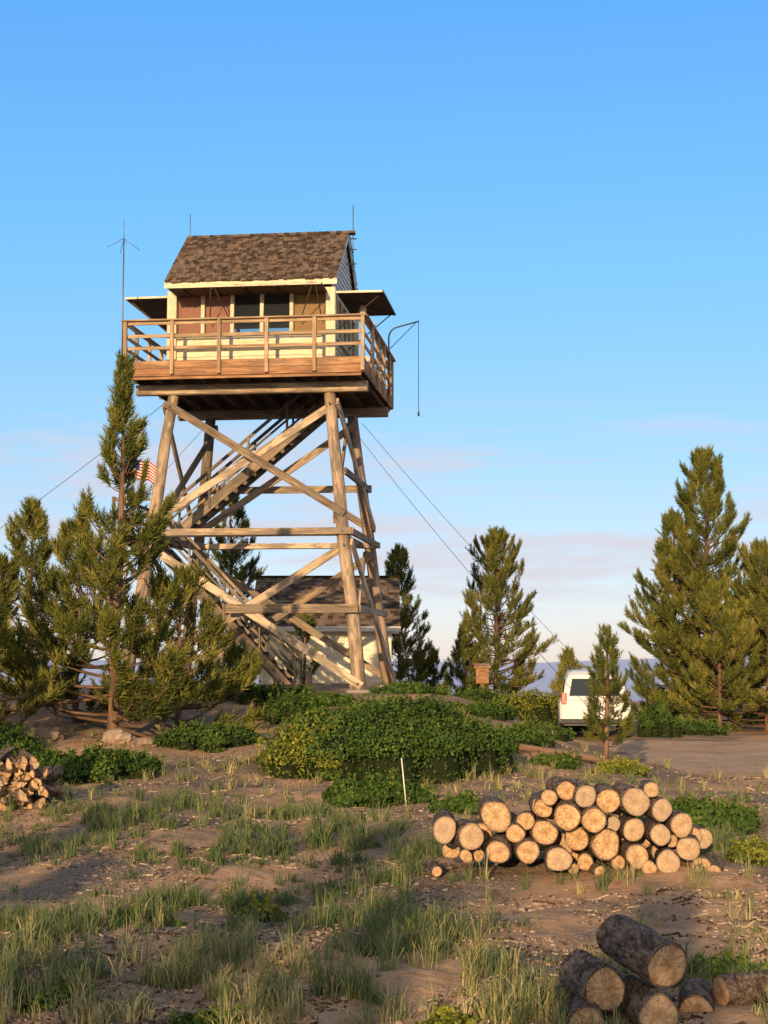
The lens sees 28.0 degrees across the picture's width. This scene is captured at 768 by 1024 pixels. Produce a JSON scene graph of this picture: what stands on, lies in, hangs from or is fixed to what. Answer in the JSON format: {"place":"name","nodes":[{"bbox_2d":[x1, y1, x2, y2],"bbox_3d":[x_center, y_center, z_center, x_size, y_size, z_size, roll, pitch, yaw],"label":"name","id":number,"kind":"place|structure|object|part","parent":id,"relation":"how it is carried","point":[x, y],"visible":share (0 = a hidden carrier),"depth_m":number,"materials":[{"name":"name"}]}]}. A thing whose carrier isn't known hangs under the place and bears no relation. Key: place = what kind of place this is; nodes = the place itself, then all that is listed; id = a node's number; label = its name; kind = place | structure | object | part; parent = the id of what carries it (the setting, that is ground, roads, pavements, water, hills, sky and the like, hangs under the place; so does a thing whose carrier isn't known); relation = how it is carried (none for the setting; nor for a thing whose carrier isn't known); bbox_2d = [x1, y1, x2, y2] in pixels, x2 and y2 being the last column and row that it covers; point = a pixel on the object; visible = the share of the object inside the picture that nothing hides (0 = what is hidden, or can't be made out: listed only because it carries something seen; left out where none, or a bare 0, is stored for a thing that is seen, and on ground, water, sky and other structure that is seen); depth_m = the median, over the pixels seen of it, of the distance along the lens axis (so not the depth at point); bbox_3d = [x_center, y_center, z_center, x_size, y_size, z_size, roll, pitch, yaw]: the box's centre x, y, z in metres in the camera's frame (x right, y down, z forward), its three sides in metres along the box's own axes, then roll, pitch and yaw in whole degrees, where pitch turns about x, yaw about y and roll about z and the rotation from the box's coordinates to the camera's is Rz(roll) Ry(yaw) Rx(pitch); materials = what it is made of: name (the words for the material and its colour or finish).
{"place":"outdoors","nodes":[
{"label":"outdoors","id":0,"kind":"place"},
{"bbox_2d":[0,703,767,1023],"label":"grass","id":1,"kind":"structure","parent":0,"point":[181,966],"depth_m":11.15,"materials":[{"name":"green plant"}]},
{"bbox_2d":[0,658,767,1023],"bbox_3d":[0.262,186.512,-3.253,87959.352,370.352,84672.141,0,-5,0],"label":"ground","id":2,"kind":"structure","parent":0,"point":[560,922],"depth_m":14.23,"materials":[{"name":"brown soil"}]},
{"bbox_2d":[0,603,20,668],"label":"pine tree","id":3,"kind":"object","parent":2,"relation":"on","point":[16,607],"visible":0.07,"depth_m":33.88,"materials":[{"name":"green plant"}]},
{"bbox_2d":[0,720,43,750],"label":"shrub","id":4,"kind":"object","parent":2,"relation":"on","point":[7,732],"visible":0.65,"depth_m":25.58,"materials":[{"name":"green plant"}]},
{"bbox_2d":[0,746,64,810],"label":"split firewood pile","id":5,"kind":"object","parent":2,"relation":"on","point":[24,777],"visible":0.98,"depth_m":19.09,"materials":[{"name":"brown wood"}]},
{"bbox_2d":[0,737,72,766],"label":"shrub","id":6,"kind":"object","parent":2,"relation":"on","point":[44,756],"visible":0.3,"depth_m":23.27,"materials":[{"name":"green plant"}]},
{"bbox_2d":[0,551,73,726],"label":"pine tree","id":7,"kind":"object","parent":2,"relation":"on","point":[7,589],"visible":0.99,"depth_m":27.20,"materials":[{"name":"green plant"}]},
{"bbox_2d":[25,727,64,741],"bbox_3d":[-6.017,3.979,27.232,0.721,0.357,0.562,0,-5,0],"label":"boulder","id":8,"kind":"object","parent":2,"relation":"on","point":[42,733],"visible":0.55,"depth_m":27.04,"materials":[{"name":"stone"}]},
{"bbox_2d":[0,495,90,712],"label":"pine tree","id":9,"kind":"object","parent":2,"relation":"on","point":[32,523],"visible":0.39,"depth_m":30.86,"materials":[{"name":"green plant"}]},
{"bbox_2d":[0,979,103,1013],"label":"shrub","id":10,"kind":"object","parent":2,"relation":"on","point":[28,1009],"visible":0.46,"depth_m":9.09,"materials":[{"name":"green plant"}]},
{"bbox_2d":[0,517,150,722],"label":"pine tree","id":11,"kind":"object","parent":2,"relation":"on","point":[61,550],"visible":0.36,"depth_m":29.44,"materials":[{"name":"green plant"}]},
{"bbox_2d":[55,739,164,784],"bbox_3d":[-4.201,3.792,23.340,1.790,0.685,1.441,2,-6,-24],"label":"shrub","id":12,"kind":"object","parent":2,"relation":"on","point":[94,764],"visible":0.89,"depth_m":23.06,"materials":[{"name":"green plant"}]},
{"bbox_2d":[102,728,137,742],"bbox_3d":[-4.584,3.906,26.760,0.641,0.310,0.491,0,-5,0],"label":"boulder","id":13,"kind":"object","parent":2,"relation":"on","point":[117,735],"visible":0.68,"depth_m":26.59,"materials":[{"name":"stone"}]},
{"bbox_2d":[0,347,264,738],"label":"pine tree","id":14,"kind":"object","parent":2,"relation":"on","point":[116,698],"visible":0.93,"depth_m":27.82,"materials":[{"name":"green plant"}]},
{"bbox_2d":[123,459,155,651],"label":"flagpole","id":15,"kind":"object","parent":2,"relation":"on","point":[151,471],"visible":0.3,"depth_m":41.27,"materials":[{"name":"multicoloured paint"}]},
{"bbox_2d":[101,903,186,926],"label":"shrub","id":16,"kind":"object","parent":2,"relation":"on","point":[179,921],"visible":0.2,"depth_m":11.71,"materials":[{"name":"green plant"}]},
{"bbox_2d":[134,737,156,746],"bbox_3d":[-4.084,3.970,26.433,0.391,0.230,0.288,2,-6,-21],"label":"boulder","id":17,"kind":"object","parent":2,"relation":"on","point":[143,741],"visible":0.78,"depth_m":26.34,"materials":[{"name":"stone"}]},
{"bbox_2d":[107,558,269,729],"bbox_3d":[-3.818,2.548,29.113,2.992,3.416,2.446,3,-6,-28],"label":"pine tree","id":18,"kind":"object","parent":2,"relation":"on","point":[216,626],"visible":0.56,"depth_m":28.76,"materials":[{"name":"green plant"}]},
{"bbox_2d":[167,1004,242,1023],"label":"shrub","id":19,"kind":"object","parent":2,"relation":"on","point":[201,1017],"visible":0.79,"depth_m":8.63,"materials":[{"name":"green plant"}]},
{"bbox_2d":[152,715,258,752],"bbox_3d":[-3.095,3.873,26.842,1.711,0.626,1.570,-2,-6,19],"label":"shrub","id":20,"kind":"object","parent":2,"relation":"on","point":[215,737],"visible":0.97,"depth_m":26.39,"materials":[{"name":"green plant"}]},
{"bbox_2d":[182,477,280,670],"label":"pine tree","id":21,"kind":"object","parent":2,"relation":"on","point":[245,572],"visible":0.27,"depth_m":47.23,"materials":[{"name":"green plant"}]},
{"bbox_2d":[217,637,257,704],"bbox_3d":[-3.148,3.443,33.248,1.007,1.530,1.200,0,-5,0],"label":"pine sapling","id":22,"kind":"object","parent":2,"relation":"on","point":[234,653],"visible":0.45,"depth_m":33.20,"materials":[{"name":"green plant"}]},
{"bbox_2d":[180,679,314,702],"bbox_3d":[-3.342,3.880,33.824,3.711,0.644,1.356,0,-5,0],"label":"shrub","id":23,"kind":"object","parent":2,"relation":"on","point":[260,692],"visible":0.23,"depth_m":33.53,"materials":[{"name":"green plant"}]},
{"bbox_2d":[232,888,292,922],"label":"shrub","id":24,"kind":"object","parent":2,"relation":"on","point":[267,903],"visible":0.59,"depth_m":12.28,"materials":[{"name":"green plant"}]},
{"bbox_2d":[258,733,269,739],"bbox_3d":[-2.232,4.103,27.948,0.340,0.205,0.296,0,-5,0],"label":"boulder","id":25,"kind":"object","parent":2,"relation":"on","point":[264,734],"visible":0.28,"depth_m":27.85,"materials":[{"name":"stone"}]},
{"bbox_2d":[251,687,326,724],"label":"shrub","id":26,"kind":"object","parent":2,"relation":"on","point":[286,704],"visible":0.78,"depth_m":29.94,"materials":[{"name":"green plant"}]},
{"bbox_2d":[254,723,344,781],"bbox_3d":[-1.172,3.698,23.765,1.727,0.900,1.622,0,-5,0],"label":"shrub","id":27,"kind":"object","parent":2,"relation":"on","point":[280,759],"visible":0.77,"depth_m":23.21,"materials":[{"name":"green plant"}]},
{"bbox_2d":[284,613,323,683],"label":"pine sapling","id":28,"kind":"object","parent":2,"relation":"on","point":[315,665],"visible":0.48,"depth_m":46.09,"materials":[{"name":"green plant"}]},
{"bbox_2d":[307,671,311,690],"bbox_3d":[-1.800,4.135,37.178,0.130,0.600,0.130,0,-5,0],"label":"wooden post","id":29,"kind":"object","parent":2,"relation":"on","point":[309,678],"visible":0.65,"depth_m":37.12,"materials":[{"name":"brown wood"}]},
{"bbox_2d":[0,205,623,745],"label":"fire lookout tower","id":30,"kind":"structure","parent":2,"relation":"on","point":[314,371],"depth_m":40.04,"materials":[{"name":"wood"}]},
{"bbox_2d":[249,576,400,683],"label":"wooden cabin","id":31,"kind":"object","parent":2,"relation":"on","point":[332,626],"visible":0.43,"depth_m":49.82,"materials":[{"name":"paint"}]},
{"bbox_2d":[300,689,354,706],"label":"shrub","id":32,"kind":"object","parent":2,"relation":"on","point":[333,697],"visible":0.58,"depth_m":32.50,"materials":[{"name":"green plant"}]},
{"bbox_2d":[321,767,435,808],"bbox_3d":[-0.072,3.681,20.359,1.530,0.590,0.982,0,-5,0],"label":"shrub","id":33,"kind":"object","parent":2,"relation":"on","point":[350,792],"visible":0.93,"depth_m":20.09,"materials":[{"name":"green plant"}]},
{"bbox_2d":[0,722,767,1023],"bbox_3d":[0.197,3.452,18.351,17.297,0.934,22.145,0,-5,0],"label":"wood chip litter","id":34,"kind":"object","parent":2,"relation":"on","point":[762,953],"visible":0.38,"depth_m":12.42,"materials":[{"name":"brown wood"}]},
{"bbox_2d":[0,726,767,1023],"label":"gravel stones","id":35,"kind":"object","parent":2,"relation":"on","point":[158,999],"visible":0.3,"depth_m":12.82,"materials":[{"name":"stone"}]},
{"bbox_2d":[263,685,509,782],"bbox_3d":[0.022,3.454,24.284,3.922,1.427,3.405,0,-5,0],"label":"shrub","id":36,"kind":"object","parent":2,"relation":"on","point":[431,742],"visible":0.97,"depth_m":23.49,"materials":[{"name":"green plant"}]},
{"bbox_2d":[401,758,406,806],"bbox_3d":[0.255,3.451,19.366,0.086,0.712,0.018,0,-5,0],"label":"marker stake","id":37,"kind":"object","parent":2,"relation":"on","point":[403,781],"visible":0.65,"depth_m":19.36,"materials":[{"name":"white paint"}]},
{"bbox_2d":[384,542,436,683],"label":"pine tree","id":38,"kind":"object","parent":2,"relation":"on","point":[398,558],"visible":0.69,"depth_m":57.61,"materials":[{"name":"green plant"}]},
{"bbox_2d":[368,679,452,695],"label":"shrub","id":39,"kind":"object","parent":2,"relation":"on","point":[407,686],"visible":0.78,"depth_m":35.05,"materials":[{"name":"green plant"}]},
{"bbox_2d":[403,649,432,682],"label":"pine sapling","id":40,"kind":"object","parent":2,"relation":"on","point":[409,677],"visible":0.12,"depth_m":61.49,"materials":[{"name":"green plant"}]},
{"bbox_2d":[406,695,465,719],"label":"shrub","id":41,"kind":"object","parent":2,"relation":"on","point":[457,710],"visible":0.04,"depth_m":29.91,"materials":[{"name":"green plant"}]},
{"bbox_2d":[422,645,452,688],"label":"pine tree","id":42,"kind":"object","parent":2,"relation":"on","point":[436,675],"visible":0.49,"depth_m":59.40,"materials":[{"name":"green plant"}]},
{"bbox_2d":[414,1004,486,1023],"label":"shrub","id":43,"kind":"object","parent":2,"relation":"on","point":[445,1016],"visible":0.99,"depth_m":8.58,"materials":[{"name":"green plant"}]},
{"bbox_2d":[427,789,479,815],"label":"shrub","id":44,"kind":"object","parent":2,"relation":"on","point":[459,802],"visible":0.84,"depth_m":18.66,"materials":[{"name":"green plant"}]},
{"bbox_2d":[435,616,490,693],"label":"pine tree","id":45,"kind":"object","parent":2,"relation":"on","point":[464,630],"visible":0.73,"depth_m":56.53,"materials":[{"name":"green plant"}]},
{"bbox_2d":[448,684,506,702],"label":"shrub","id":46,"kind":"object","parent":2,"relation":"on","point":[479,693],"visible":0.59,"depth_m":43.40,"materials":[{"name":"green plant"}]},
{"bbox_2d":[473,663,490,688],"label":"trail register box","id":47,"kind":"object","parent":2,"relation":"on","point":[482,674],"visible":0.81,"depth_m":44.59,"materials":[{"name":"brown wood"}]},
{"bbox_2d":[448,698,517,720],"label":"shrub","id":48,"kind":"object","parent":2,"relation":"on","point":[496,710],"visible":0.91,"depth_m":31.01,"materials":[{"name":"green plant"}]},
{"bbox_2d":[457,708,520,773],"bbox_3d":[1.172,3.694,24.962,2.076,1.035,1.738,0,-5,0],"label":"shrub","id":49,"kind":"object","parent":2,"relation":"on","point":[511,752],"visible":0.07,"depth_m":24.48,"materials":[{"name":"green plant"}]},
{"bbox_2d":[457,524,558,696],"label":"pine tree","id":50,"kind":"object","parent":2,"relation":"on","point":[494,543],"visible":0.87,"depth_m":57.52,"materials":[{"name":"green plant"}]},
{"bbox_2d":[485,684,558,728],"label":"shrub","id":51,"kind":"object","parent":2,"relation":"on","point":[540,706],"visible":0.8,"depth_m":42.76,"materials":[{"name":"green plant"}]},
{"bbox_2d":[491,720,559,747],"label":"shrub","id":52,"kind":"object","parent":2,"relation":"on","point":[519,733],"visible":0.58,"depth_m":27.41,"materials":[{"name":"green plant"}]},
{"bbox_2d":[517,715,575,741],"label":"shrub","id":53,"kind":"object","parent":2,"relation":"on","point":[565,735],"visible":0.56,"depth_m":32.01,"materials":[{"name":"green plant"}]},
{"bbox_2d":[524,748,581,769],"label":"shrub","id":54,"kind":"object","parent":2,"relation":"on","point":[568,760],"visible":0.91,"depth_m":25.77,"materials":[{"name":"green plant"}]},
{"bbox_2d":[545,644,582,701],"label":"pine tree","id":55,"kind":"object","parent":2,"relation":"on","point":[566,658],"visible":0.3,"depth_m":49.65,"materials":[{"name":"green plant"}]},
{"bbox_2d":[519,744,611,763],"bbox_3d":[3.224,4.185,26.442,1.776,0.390,0.691,0,-5,0],"label":"fallen log","id":56,"kind":"object","parent":2,"relation":"on","point":[532,750],"visible":0.48,"depth_m":26.51,"materials":[{"name":"brown wood"}]},
{"bbox_2d":[549,695,589,731],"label":"shrub","id":57,"kind":"object","parent":2,"relation":"on","point":[576,728],"visible":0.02,"depth_m":45.50,"materials":[{"name":"green plant"}]},
{"bbox_2d":[427,776,726,876],"bbox_3d":[1.840,3.009,14.835,2.854,0.917,1.113,0,-5,0],"label":"log pile","id":58,"kind":"object","parent":2,"relation":"on","point":[663,834],"visible":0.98,"depth_m":14.46,"materials":[{"name":"brown wood"}]},
{"bbox_2d":[553,666,630,737],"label":"parked suv","id":59,"kind":"object","parent":2,"relation":"on","point":[571,705],"visible":0.51,"depth_m":40.17,"materials":[{"name":"white paint"}]},
{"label":"windows","id":60,"kind":"part","parent":59,"relation":"part of","materials":[{"name":"black glass"}]},
{"bbox_2d":[581,622,637,758],"bbox_3d":[4.050,3.260,27.873,1.054,2.564,1.085,0,-5,0],"label":"pine sapling","id":61,"kind":"object","parent":2,"relation":"on","point":[607,644],"visible":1,"depth_m":27.74,"materials":[{"name":"green plant"}]},
{"bbox_2d":[591,755,650,776],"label":"shrub","id":62,"kind":"object","parent":2,"relation":"on","point":[619,766],"visible":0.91,"depth_m":25.10,"materials":[{"name":"green plant"}]},
{"bbox_2d":[635,696,684,737],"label":"shrub","id":63,"kind":"object","parent":2,"relation":"on","point":[655,721],"visible":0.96,"depth_m":40.92,"materials":[{"name":"green plant"}]},
{"bbox_2d":[559,914,767,1023],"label":"firewood logs","id":64,"kind":"object","parent":2,"relation":"on","point":[648,954],"visible":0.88,"depth_m":8.61,"materials":[{"name":"brown wood"}]},
{"bbox_2d":[616,506,716,716],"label":"pine tree","id":65,"kind":"object","parent":2,"relation":"on","point":[673,522],"visible":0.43,"depth_m":47.15,"materials":[{"name":"green plant"}]},
{"bbox_2d":[635,792,761,834],"bbox_3d":[3.733,3.566,18.277,1.576,0.497,1.346,0,-5,0],"label":"shrub","id":66,"kind":"object","parent":2,"relation":"on","point":[700,811],"visible":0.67,"depth_m":18.00,"materials":[{"name":"green plant"}]},
{"bbox_2d":[679,716,731,735],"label":"shrub","id":67,"kind":"object","parent":2,"relation":"on","point":[702,727],"visible":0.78,"depth_m":42.28,"materials":[{"name":"green plant"}]},
{"bbox_2d":[644,443,767,727],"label":"pine tree","id":68,"kind":"object","parent":2,"relation":"on","point":[687,500],"visible":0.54,"depth_m":46.21,"materials":[{"name":"green plant"}]},
{"bbox_2d":[665,572,767,727],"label":"pine tree","id":69,"kind":"object","parent":2,"relation":"on","point":[728,630],"visible":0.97,"depth_m":43.90,"materials":[{"name":"green plant"}]},
{"bbox_2d":[685,947,766,978],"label":"shrub","id":70,"kind":"object","parent":2,"relation":"on","point":[719,962],"visible":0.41,"depth_m":9.75,"materials":[{"name":"green plant"}]},
{"bbox_2d":[703,535,767,731],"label":"pine tree","id":71,"kind":"object","parent":2,"relation":"on","point":[755,566],"visible":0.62,"depth_m":44.53,"materials":[{"name":"green plant"}]},
{"bbox_2d":[725,831,767,866],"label":"shrub","id":72,"kind":"object","parent":2,"relation":"on","point":[757,852],"visible":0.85,"depth_m":15.22,"materials":[{"name":"green plant"}]},
{"bbox_2d":[0,0,767,662],"label":"sky","id":73,"kind":"structure","parent":0,"point":[567,200],"materials":[{"name":"blue"}]},
{"bbox_2d":[597,741,767,775],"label":"dirt road","id":74,"kind":"structure","parent":0,"point":[732,758],"depth_m":33.53,"materials":[{"name":"brown soil"}]}
]}

